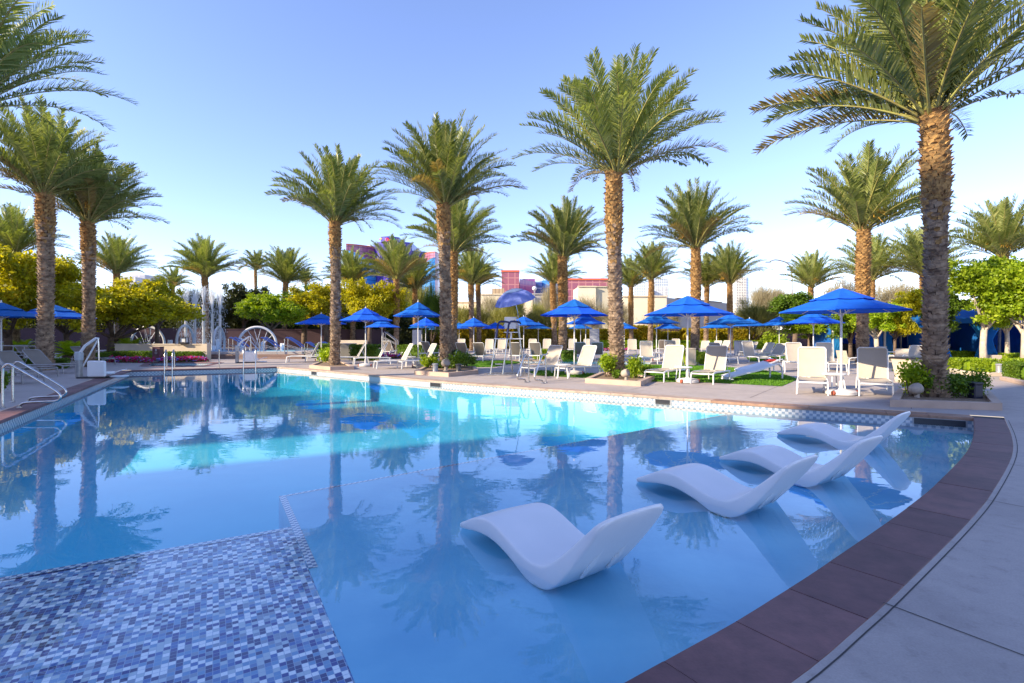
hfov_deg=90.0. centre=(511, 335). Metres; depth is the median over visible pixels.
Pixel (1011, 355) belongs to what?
hedge
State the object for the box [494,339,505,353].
sun lounger
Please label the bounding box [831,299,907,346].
tree
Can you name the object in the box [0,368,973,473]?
pool walls
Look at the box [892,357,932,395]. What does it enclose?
shrub
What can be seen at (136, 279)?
building
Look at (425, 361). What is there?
shrub
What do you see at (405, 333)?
hedge
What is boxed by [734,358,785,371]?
sun lounger
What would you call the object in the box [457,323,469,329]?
parasol
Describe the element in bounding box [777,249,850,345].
date palm
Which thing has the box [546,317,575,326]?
building
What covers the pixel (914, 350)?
sun lounger
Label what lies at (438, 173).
date palm
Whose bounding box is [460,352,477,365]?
shrub
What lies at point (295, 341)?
padded step rail
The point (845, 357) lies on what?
sling chair
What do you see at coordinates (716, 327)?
parasol
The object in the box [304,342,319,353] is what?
padded step rail
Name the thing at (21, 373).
sun lounger
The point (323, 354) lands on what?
shrub
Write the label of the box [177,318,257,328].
hedge
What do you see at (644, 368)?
shrub
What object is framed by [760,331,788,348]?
shrub
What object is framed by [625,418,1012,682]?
pool coping
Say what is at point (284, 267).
date palm
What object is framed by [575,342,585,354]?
sun lounger
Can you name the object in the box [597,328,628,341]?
hedge
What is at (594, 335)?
towel sign
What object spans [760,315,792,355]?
parasol
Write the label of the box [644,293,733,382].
parasol
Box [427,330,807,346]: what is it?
garden wall
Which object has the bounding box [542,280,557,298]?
glass drum
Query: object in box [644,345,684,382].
sun lounger
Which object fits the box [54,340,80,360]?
sago palm
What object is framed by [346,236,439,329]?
hotel tower
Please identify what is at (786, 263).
street lamp
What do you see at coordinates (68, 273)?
tree
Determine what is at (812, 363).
sun lounger
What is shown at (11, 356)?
sun lounger
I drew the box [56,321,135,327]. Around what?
hedge
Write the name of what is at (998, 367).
path light
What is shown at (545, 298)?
bare tree
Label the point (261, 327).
water hoop
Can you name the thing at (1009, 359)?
hedge
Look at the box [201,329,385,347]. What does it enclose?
garden wall
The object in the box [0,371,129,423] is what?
pool coping
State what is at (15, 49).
date palm
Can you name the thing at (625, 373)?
garden uplight
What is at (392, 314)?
tree
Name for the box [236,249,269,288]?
fan palm
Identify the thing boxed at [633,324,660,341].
hedge
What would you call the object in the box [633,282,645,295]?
skyscraper
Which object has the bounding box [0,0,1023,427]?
sky
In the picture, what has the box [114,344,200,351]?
wall
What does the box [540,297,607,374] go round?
parasol
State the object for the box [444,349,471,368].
shrub
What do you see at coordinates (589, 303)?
bare tree
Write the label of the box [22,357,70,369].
hedge
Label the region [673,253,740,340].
date palm
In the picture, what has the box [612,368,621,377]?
shrub
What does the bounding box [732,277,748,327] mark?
skyscraper
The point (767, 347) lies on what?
sun lounger
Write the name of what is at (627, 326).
parasol
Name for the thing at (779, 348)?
sun lounger
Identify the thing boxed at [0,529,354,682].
mosaic platform
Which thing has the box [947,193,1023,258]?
date palm
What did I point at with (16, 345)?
ramp railing
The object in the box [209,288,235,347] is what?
fountain jet
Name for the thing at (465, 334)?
hedge
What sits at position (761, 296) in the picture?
bare tree
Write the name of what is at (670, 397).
pool coping
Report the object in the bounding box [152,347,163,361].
utility cabinet
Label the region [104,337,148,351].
sago palm
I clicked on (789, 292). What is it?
bare tree
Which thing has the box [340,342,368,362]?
sun lounger
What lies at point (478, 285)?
date palm
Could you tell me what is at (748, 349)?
sun lounger
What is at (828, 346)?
sun lounger
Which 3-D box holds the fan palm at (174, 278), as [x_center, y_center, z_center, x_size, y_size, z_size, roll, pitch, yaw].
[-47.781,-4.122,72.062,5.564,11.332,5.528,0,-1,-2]
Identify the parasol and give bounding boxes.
[0,300,36,365]
[28,305,81,318]
[295,312,345,360]
[339,306,392,366]
[366,322,398,353]
[393,301,439,367]
[409,326,434,328]
[410,317,438,341]
[457,316,490,358]
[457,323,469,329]
[482,322,504,350]
[517,315,543,356]
[524,322,551,341]
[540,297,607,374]
[567,317,605,342]
[569,325,592,341]
[623,322,637,350]
[634,316,678,360]
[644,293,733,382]
[654,324,681,350]
[701,325,733,342]
[705,315,756,360]
[733,317,761,340]
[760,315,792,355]
[779,284,911,395]
[784,314,844,346]
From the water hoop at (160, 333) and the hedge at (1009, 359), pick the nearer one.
the hedge at (1009, 359)
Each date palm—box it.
[0,0,138,135]
[0,91,145,370]
[0,143,169,366]
[0,200,75,353]
[70,231,159,343]
[158,233,246,343]
[248,246,323,328]
[264,143,403,364]
[314,245,379,339]
[354,233,434,352]
[363,109,527,367]
[382,249,439,329]
[401,198,510,350]
[434,245,503,350]
[460,256,505,341]
[510,195,606,358]
[511,43,727,376]
[520,248,586,344]
[601,254,662,338]
[621,241,687,348]
[637,177,762,351]
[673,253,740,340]
[701,240,772,349]
[749,0,1023,397]
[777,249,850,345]
[781,138,958,364]
[820,231,912,299]
[871,223,986,288]
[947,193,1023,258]
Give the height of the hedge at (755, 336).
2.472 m
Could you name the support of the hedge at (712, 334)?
on the pool deck at (972, 582)
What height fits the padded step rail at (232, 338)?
1.372 m
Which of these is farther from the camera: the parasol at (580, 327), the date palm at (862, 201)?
the parasol at (580, 327)
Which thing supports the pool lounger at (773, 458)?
on the shallow shelf
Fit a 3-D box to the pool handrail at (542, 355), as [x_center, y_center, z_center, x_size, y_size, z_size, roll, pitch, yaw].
[0.629,1.052,16.139,0.728,0.910,0.749,0,0,38]
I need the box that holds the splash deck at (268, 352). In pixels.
[95,348,393,357]
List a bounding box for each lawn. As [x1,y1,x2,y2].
[531,371,588,377]
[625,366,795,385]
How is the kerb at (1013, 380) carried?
on the pool deck at (972, 582)
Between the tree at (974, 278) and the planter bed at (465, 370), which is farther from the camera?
the tree at (974, 278)
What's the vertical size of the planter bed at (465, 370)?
0.150 m
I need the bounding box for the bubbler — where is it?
[215,339,219,349]
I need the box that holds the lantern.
[178,337,189,343]
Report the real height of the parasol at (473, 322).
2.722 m
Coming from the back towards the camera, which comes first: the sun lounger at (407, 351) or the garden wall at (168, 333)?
the garden wall at (168, 333)
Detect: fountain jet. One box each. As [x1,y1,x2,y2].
[176,287,191,340]
[186,289,209,343]
[198,286,210,343]
[201,286,218,348]
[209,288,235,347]
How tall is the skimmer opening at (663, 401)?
0.133 m
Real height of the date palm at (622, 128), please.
11.038 m
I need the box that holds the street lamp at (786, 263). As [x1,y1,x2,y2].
[765,259,792,293]
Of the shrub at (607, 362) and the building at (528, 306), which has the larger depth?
the building at (528, 306)
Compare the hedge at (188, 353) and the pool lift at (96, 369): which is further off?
the hedge at (188, 353)
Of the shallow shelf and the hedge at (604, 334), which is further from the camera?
the hedge at (604, 334)
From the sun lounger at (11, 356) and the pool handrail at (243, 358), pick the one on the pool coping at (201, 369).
the pool handrail at (243, 358)
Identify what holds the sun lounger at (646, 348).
on the pool deck at (972, 582)
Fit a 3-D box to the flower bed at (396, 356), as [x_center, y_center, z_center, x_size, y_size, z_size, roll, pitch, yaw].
[-8.082,1.355,32.796,2.167,0.614,0.912,0,0,0]
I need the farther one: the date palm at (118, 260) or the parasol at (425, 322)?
the date palm at (118, 260)
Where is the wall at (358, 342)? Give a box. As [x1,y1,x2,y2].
[340,340,367,344]
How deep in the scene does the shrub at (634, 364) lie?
16.68 m
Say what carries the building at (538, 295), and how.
on the ground
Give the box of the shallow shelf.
[279,413,973,682]
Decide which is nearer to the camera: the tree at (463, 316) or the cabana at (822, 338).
the cabana at (822, 338)
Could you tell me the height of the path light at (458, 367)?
0.330 m
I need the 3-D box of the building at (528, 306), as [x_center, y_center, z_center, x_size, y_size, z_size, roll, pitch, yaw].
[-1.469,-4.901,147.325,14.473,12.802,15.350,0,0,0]
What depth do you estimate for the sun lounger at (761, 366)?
17.36 m
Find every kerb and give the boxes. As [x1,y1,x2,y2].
[949,368,1001,375]
[1000,376,1023,384]
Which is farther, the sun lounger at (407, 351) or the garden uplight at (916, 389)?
the sun lounger at (407, 351)
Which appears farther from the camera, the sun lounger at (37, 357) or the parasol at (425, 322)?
the parasol at (425, 322)
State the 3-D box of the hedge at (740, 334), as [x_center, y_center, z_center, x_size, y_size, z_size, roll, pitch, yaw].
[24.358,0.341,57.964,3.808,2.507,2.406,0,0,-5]
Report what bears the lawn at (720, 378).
on the pool deck at (972, 582)
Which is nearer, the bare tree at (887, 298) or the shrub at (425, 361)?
the shrub at (425, 361)
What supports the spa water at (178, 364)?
in the spa walls at (181, 363)
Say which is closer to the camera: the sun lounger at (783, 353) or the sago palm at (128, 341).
the sun lounger at (783, 353)
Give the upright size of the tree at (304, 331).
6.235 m
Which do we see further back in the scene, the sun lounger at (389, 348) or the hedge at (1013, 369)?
the sun lounger at (389, 348)
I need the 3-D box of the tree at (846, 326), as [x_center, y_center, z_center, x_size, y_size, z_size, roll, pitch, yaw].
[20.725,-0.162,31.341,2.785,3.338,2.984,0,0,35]
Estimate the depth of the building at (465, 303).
150.00 m
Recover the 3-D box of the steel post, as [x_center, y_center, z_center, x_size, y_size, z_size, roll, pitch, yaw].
[-13.632,1.080,23.850,0.120,0.840,0.120,0,0,0]
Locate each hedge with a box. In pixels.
[7,320,62,327]
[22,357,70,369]
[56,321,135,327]
[95,352,112,361]
[109,350,151,357]
[119,320,176,327]
[164,351,204,357]
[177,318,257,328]
[236,318,310,328]
[291,323,372,328]
[313,343,329,357]
[348,343,381,360]
[355,317,428,346]
[396,344,439,357]
[429,332,461,347]
[457,327,486,348]
[486,329,512,347]
[512,326,545,348]
[532,348,547,359]
[541,326,573,348]
[561,350,576,361]
[573,328,599,341]
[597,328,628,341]
[600,339,763,348]
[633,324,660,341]
[659,330,683,339]
[679,328,718,340]
[682,350,698,364]
[696,351,705,363]
[718,327,747,341]
[746,329,775,347]
[946,357,1000,371]
[950,350,975,357]
[998,352,1019,358]
[998,357,1023,363]
[1001,360,1023,379]
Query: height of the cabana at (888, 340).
3.200 m
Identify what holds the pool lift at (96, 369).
on the pool deck at (972, 582)
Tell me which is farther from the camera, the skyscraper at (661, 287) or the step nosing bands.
the skyscraper at (661, 287)
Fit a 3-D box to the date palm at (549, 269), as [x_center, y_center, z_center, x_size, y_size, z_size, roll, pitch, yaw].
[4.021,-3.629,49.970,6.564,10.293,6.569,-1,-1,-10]
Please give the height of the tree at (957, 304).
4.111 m
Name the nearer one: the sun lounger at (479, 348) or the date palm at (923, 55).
the date palm at (923, 55)
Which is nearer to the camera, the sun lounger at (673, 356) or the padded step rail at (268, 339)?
the sun lounger at (673, 356)
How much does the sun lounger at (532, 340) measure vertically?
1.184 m
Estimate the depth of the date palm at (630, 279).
54.70 m
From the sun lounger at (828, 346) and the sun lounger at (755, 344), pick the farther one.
the sun lounger at (755, 344)
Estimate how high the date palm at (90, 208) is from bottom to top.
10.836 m
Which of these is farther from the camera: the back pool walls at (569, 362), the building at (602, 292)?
the building at (602, 292)
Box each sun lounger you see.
[0,350,58,377]
[0,364,44,383]
[14,346,29,358]
[22,349,74,373]
[70,346,115,364]
[286,342,322,362]
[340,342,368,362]
[353,343,390,364]
[373,343,416,368]
[383,341,395,353]
[397,343,438,368]
[419,342,438,357]
[454,342,479,359]
[472,342,494,361]
[485,339,493,352]
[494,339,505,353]
[508,342,526,360]
[520,345,565,375]
[526,339,536,352]
[529,342,545,359]
[543,339,550,348]
[554,345,599,377]
[568,339,576,349]
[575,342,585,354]
[592,342,602,354]
[627,339,637,354]
[639,341,657,363]
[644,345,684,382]
[657,340,664,348]
[663,340,675,356]
[690,345,730,384]
[700,341,709,351]
[709,343,738,363]
[722,340,729,347]
[734,358,785,371]
[736,342,757,353]
[738,341,770,361]
[755,343,774,355]
[757,343,786,359]
[769,348,785,361]
[782,342,801,366]
[796,347,828,395]
[815,342,847,371]
[855,347,893,395]
[908,345,921,356]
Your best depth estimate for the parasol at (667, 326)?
47.31 m
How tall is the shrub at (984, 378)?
0.794 m
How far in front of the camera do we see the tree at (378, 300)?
41.98 m
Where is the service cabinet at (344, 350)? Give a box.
[340,343,356,358]
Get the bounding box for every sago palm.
[2,339,35,357]
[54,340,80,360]
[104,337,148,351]
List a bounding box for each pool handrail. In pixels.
[0,361,66,407]
[164,349,174,372]
[243,346,255,370]
[517,354,547,382]
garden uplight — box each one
[441,358,449,370]
[621,369,629,379]
[908,383,923,397]
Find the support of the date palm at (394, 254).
on the pool deck at (972, 582)
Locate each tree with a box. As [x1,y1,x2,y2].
[0,244,57,350]
[15,253,111,357]
[55,276,205,351]
[131,276,185,343]
[171,282,236,328]
[221,281,271,328]
[233,291,313,347]
[279,283,342,347]
[285,281,348,342]
[340,277,409,346]
[341,304,349,317]
[385,302,419,323]
[400,281,437,308]
[419,279,439,343]
[457,303,494,324]
[475,291,501,321]
[482,303,536,327]
[527,298,569,326]
[537,282,557,311]
[567,294,605,328]
[595,301,635,328]
[643,309,683,330]
[719,291,781,339]
[746,277,787,315]
[766,290,814,341]
[774,280,803,329]
[776,314,831,346]
[817,273,893,300]
[825,314,856,359]
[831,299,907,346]
[875,276,918,302]
[879,302,921,355]
[891,288,923,337]
[918,289,970,333]
[947,254,1023,357]
[960,298,974,310]
[969,312,1022,355]
[970,258,1023,357]
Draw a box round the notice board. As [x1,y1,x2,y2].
[412,330,420,344]
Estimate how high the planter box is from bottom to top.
0.865 m
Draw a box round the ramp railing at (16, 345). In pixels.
[2,345,35,358]
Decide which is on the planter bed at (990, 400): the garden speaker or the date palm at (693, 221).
the garden speaker
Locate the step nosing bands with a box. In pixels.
[0,415,723,580]
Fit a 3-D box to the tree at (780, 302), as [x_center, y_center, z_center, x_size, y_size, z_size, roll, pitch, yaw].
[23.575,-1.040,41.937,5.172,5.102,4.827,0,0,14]
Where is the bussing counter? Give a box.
[889,356,921,382]
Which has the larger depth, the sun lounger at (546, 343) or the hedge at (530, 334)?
the hedge at (530, 334)
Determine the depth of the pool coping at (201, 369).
22.98 m
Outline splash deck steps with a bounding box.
[211,354,304,358]
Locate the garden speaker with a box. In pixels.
[967,382,983,398]
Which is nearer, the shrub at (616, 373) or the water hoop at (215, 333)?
the shrub at (616, 373)
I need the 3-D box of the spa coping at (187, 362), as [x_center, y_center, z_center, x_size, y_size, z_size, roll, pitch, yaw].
[-17.889,1.514,28.168,3.755,0.051,0.320,0,0,3]
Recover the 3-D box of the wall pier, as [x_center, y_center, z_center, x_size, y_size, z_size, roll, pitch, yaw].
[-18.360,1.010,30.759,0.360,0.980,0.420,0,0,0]
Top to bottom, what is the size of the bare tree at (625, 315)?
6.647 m
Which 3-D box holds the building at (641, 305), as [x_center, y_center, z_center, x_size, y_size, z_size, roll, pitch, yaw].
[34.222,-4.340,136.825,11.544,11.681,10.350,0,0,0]
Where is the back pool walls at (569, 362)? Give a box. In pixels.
[517,361,650,362]
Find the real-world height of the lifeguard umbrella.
2.357 m
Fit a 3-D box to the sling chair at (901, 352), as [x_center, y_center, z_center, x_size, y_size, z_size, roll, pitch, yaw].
[16.702,1.043,22.120,0.636,0.917,0.576,0,0,-30]
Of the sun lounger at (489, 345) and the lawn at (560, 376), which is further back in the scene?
the sun lounger at (489, 345)
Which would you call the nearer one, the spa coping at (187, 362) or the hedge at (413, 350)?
the spa coping at (187, 362)
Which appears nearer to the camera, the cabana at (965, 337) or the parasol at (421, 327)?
the cabana at (965, 337)
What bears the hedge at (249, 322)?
on the pool deck at (972, 582)
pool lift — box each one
[74,337,128,377]
[235,336,266,362]
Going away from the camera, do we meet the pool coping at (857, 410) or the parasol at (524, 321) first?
the pool coping at (857, 410)
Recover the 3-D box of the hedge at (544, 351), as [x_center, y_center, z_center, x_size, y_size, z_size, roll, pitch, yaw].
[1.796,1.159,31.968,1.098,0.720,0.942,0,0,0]
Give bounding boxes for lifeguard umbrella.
[495,288,534,348]
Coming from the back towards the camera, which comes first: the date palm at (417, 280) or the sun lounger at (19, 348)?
the date palm at (417, 280)
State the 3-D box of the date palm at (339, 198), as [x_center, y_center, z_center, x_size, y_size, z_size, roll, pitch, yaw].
[-8.086,-3.642,24.463,6.290,10.361,6.476,1,1,0]
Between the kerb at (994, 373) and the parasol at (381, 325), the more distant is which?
the parasol at (381, 325)
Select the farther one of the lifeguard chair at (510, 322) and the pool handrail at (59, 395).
the lifeguard chair at (510, 322)
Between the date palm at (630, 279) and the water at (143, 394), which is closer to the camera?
the water at (143, 394)
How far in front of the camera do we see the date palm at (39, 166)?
21.80 m
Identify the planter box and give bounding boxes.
[685,348,695,364]
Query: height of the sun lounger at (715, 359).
1.166 m
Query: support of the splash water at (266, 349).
on the splash deck at (268, 352)
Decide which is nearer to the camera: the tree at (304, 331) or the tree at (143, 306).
the tree at (143, 306)
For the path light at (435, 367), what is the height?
0.350 m
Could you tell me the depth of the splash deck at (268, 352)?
33.66 m
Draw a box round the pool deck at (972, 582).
[0,348,1023,682]
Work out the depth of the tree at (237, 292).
50.41 m
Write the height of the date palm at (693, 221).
10.858 m
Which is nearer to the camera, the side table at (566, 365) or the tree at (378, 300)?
the side table at (566, 365)
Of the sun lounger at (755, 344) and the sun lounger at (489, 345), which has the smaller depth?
the sun lounger at (755, 344)
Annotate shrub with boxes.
[0,370,14,392]
[315,347,329,361]
[419,354,439,367]
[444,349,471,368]
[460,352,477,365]
[597,352,617,376]
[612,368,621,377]
[626,353,644,377]
[639,364,653,375]
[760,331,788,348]
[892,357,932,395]
[914,374,951,392]
[948,367,993,395]
[948,371,978,397]
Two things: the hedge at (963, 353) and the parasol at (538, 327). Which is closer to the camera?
the hedge at (963, 353)
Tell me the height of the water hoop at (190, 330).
1.857 m
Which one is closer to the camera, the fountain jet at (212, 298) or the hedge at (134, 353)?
the hedge at (134, 353)
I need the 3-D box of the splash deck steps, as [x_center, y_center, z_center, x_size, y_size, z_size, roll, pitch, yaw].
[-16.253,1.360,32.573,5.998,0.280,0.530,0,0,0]
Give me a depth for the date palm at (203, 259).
45.05 m
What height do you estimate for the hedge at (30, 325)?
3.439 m
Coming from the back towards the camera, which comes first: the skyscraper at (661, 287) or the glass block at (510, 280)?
the skyscraper at (661, 287)
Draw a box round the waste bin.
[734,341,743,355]
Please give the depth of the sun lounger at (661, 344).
44.50 m
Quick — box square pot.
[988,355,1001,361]
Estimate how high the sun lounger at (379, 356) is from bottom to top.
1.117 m
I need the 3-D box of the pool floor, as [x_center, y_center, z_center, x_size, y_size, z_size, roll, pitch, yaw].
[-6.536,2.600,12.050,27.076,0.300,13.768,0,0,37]
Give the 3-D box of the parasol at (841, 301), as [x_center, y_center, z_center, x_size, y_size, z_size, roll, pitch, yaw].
[8.289,0.110,12.900,2.613,2.781,2.613,0,0,-31]
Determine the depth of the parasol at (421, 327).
49.13 m
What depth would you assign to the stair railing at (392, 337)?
39.17 m
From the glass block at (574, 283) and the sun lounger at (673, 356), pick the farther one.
the glass block at (574, 283)
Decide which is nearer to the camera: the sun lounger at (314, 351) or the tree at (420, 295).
the sun lounger at (314, 351)
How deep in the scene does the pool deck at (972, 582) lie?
3.35 m
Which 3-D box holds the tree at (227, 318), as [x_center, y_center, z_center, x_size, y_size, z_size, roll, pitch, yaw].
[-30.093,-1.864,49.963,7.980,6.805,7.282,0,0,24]
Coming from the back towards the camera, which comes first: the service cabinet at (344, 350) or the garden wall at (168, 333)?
the garden wall at (168, 333)
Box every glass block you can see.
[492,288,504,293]
[501,270,535,292]
[535,281,541,292]
[568,278,607,301]
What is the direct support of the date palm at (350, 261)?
on the pool deck at (972, 582)
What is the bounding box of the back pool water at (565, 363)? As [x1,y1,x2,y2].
[519,362,649,364]
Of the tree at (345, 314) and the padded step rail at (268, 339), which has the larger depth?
the tree at (345, 314)
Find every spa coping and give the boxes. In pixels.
[140,362,151,365]
[141,366,196,366]
[154,362,217,362]
[197,362,223,366]
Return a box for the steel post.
[218,349,219,366]
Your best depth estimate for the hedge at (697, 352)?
25.53 m
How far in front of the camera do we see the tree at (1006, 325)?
27.42 m
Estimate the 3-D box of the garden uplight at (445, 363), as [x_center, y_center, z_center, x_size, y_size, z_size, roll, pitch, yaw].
[-2.594,1.151,19.927,0.325,0.498,0.354,0,0,-40]
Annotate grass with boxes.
[467,360,518,366]
[530,370,595,377]
[746,355,785,361]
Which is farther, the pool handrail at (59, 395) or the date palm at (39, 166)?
the date palm at (39, 166)
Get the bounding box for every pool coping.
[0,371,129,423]
[130,366,276,371]
[277,367,713,402]
[508,360,650,361]
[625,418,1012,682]
[711,399,973,420]
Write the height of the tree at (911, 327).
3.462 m
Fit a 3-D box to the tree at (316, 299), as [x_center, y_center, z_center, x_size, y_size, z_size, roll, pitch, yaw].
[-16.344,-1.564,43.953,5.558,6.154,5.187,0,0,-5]
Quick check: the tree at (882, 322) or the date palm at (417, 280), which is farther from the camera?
the date palm at (417, 280)
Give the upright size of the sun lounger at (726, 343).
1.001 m
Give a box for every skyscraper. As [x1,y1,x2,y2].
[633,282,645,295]
[654,277,668,297]
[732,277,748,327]
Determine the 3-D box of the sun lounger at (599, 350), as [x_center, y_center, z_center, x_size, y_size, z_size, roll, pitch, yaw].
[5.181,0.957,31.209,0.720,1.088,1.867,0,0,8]
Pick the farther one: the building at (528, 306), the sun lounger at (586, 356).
the building at (528, 306)
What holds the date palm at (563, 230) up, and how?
on the pool deck at (972, 582)
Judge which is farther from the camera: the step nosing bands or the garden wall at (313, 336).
the garden wall at (313, 336)
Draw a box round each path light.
[432,363,438,371]
[455,364,461,371]
[995,363,1001,371]
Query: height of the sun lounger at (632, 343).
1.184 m
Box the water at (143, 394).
[10,370,693,427]
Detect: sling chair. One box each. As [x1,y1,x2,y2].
[836,350,856,374]
[888,349,908,369]
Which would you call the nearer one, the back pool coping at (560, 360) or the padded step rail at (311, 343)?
the back pool coping at (560, 360)
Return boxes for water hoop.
[130,326,165,343]
[175,324,194,343]
[212,326,225,348]
[237,326,276,349]
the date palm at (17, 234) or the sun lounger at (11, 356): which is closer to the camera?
the sun lounger at (11, 356)
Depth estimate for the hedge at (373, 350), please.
30.00 m
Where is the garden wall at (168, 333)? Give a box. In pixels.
[2,328,201,351]
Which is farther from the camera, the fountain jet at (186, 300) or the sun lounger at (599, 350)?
the fountain jet at (186, 300)
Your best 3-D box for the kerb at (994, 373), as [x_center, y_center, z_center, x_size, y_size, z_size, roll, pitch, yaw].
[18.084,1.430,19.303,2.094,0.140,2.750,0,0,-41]
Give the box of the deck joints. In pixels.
[5,360,1023,682]
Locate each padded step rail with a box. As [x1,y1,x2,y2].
[228,337,249,351]
[259,337,280,351]
[284,337,303,351]
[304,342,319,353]
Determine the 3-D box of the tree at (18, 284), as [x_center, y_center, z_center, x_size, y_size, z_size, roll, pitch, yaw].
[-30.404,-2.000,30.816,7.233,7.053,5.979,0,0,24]
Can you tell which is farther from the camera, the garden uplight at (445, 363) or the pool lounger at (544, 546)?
the garden uplight at (445, 363)
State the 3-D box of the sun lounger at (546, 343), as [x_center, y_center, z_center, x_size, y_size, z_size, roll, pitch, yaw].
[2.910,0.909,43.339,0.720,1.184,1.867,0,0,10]
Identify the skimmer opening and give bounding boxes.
[430,382,440,385]
[655,399,670,404]
[912,417,967,427]
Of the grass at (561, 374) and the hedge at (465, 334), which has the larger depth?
the hedge at (465, 334)
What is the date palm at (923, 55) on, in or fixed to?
in the planter bed at (990, 400)
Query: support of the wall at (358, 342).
on the pool deck at (972, 582)
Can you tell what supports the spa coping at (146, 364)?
on the pool deck at (972, 582)
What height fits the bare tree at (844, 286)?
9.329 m
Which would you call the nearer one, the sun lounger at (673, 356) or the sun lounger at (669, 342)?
the sun lounger at (673, 356)
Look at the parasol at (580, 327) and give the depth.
49.33 m
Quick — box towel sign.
[590,329,598,344]
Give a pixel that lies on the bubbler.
(217, 342)
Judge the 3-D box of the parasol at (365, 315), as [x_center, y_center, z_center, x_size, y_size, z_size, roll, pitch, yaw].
[-7.031,0.046,24.600,2.392,2.908,2.392,0,0,22]
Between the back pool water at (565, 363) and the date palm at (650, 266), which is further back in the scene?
the date palm at (650, 266)
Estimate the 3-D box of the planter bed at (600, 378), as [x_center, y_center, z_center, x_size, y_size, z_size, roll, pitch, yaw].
[3.517,1.425,16.916,2.098,0.150,3.294,0,0,25]
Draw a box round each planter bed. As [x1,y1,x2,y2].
[309,361,353,369]
[414,366,477,376]
[585,372,654,385]
[890,388,1001,410]
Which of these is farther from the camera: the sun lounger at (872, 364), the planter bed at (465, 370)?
the planter bed at (465, 370)
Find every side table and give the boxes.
[555,364,570,378]
[674,366,691,379]
[822,373,846,390]
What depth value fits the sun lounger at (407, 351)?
23.41 m
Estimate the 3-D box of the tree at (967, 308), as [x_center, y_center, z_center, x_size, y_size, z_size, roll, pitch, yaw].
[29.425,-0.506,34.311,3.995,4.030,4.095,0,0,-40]
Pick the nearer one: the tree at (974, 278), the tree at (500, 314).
the tree at (974, 278)
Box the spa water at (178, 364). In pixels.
[150,364,207,365]
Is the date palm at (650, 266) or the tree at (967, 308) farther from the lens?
the date palm at (650, 266)
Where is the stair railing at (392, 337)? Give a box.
[383,332,397,353]
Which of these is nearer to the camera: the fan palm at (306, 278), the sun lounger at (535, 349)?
the sun lounger at (535, 349)
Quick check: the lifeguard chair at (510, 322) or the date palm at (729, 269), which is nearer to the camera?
the lifeguard chair at (510, 322)
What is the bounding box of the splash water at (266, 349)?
[211,348,313,350]
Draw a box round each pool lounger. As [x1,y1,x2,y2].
[460,502,663,589]
[636,454,817,517]
[719,435,882,486]
[777,411,910,450]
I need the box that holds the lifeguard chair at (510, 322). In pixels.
[485,317,531,375]
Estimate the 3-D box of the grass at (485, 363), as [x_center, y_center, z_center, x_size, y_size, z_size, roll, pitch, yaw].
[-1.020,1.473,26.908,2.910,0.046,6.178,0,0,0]
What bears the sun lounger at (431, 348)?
on the pool deck at (972, 582)
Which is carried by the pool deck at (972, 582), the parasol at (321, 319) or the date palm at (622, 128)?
the parasol at (321, 319)
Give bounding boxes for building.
[120,277,150,286]
[132,274,159,279]
[458,301,475,309]
[481,294,532,327]
[532,293,542,305]
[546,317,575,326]
[573,286,596,328]
[596,286,608,328]
[622,296,667,325]
[667,297,726,329]
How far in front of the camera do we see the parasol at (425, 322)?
37.50 m
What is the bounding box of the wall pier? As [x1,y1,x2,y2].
[201,344,210,359]
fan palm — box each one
[153,267,194,290]
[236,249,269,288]
[290,267,322,291]
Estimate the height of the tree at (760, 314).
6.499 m
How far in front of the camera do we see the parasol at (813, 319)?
26.27 m
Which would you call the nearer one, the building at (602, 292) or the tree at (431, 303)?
the tree at (431, 303)
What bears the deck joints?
on the pool deck at (972, 582)
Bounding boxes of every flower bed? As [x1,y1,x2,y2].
[106,355,155,362]
[156,354,210,361]
[381,351,401,358]
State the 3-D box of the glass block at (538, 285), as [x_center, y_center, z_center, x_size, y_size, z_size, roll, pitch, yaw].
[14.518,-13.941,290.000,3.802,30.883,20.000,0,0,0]
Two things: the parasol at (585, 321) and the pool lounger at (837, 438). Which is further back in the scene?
the parasol at (585, 321)
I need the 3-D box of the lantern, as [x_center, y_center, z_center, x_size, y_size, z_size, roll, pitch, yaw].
[-20.100,0.320,31.400,0.480,0.440,0.360,0,0,0]
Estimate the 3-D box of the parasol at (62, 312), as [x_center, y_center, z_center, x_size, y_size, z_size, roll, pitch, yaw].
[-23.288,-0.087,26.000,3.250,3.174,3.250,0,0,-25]
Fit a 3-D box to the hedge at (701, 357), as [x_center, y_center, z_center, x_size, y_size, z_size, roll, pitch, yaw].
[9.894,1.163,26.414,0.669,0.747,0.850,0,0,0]
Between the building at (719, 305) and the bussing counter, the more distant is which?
the building at (719, 305)
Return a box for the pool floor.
[0,401,626,576]
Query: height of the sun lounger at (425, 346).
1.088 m
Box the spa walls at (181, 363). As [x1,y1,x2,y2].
[149,363,212,369]
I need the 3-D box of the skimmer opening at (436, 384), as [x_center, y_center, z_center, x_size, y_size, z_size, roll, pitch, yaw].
[-2.509,1.623,16.813,0.546,0.133,0.016,0,0,39]
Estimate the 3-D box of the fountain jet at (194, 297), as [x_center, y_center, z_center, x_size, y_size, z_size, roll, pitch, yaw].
[-24.044,-1.246,39.012,2.049,4.652,1.738,0,0,-35]
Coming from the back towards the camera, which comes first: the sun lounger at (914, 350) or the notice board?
the notice board
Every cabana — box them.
[812,314,883,356]
[869,314,916,358]
[907,309,980,357]
[949,309,1023,354]
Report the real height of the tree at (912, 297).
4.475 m

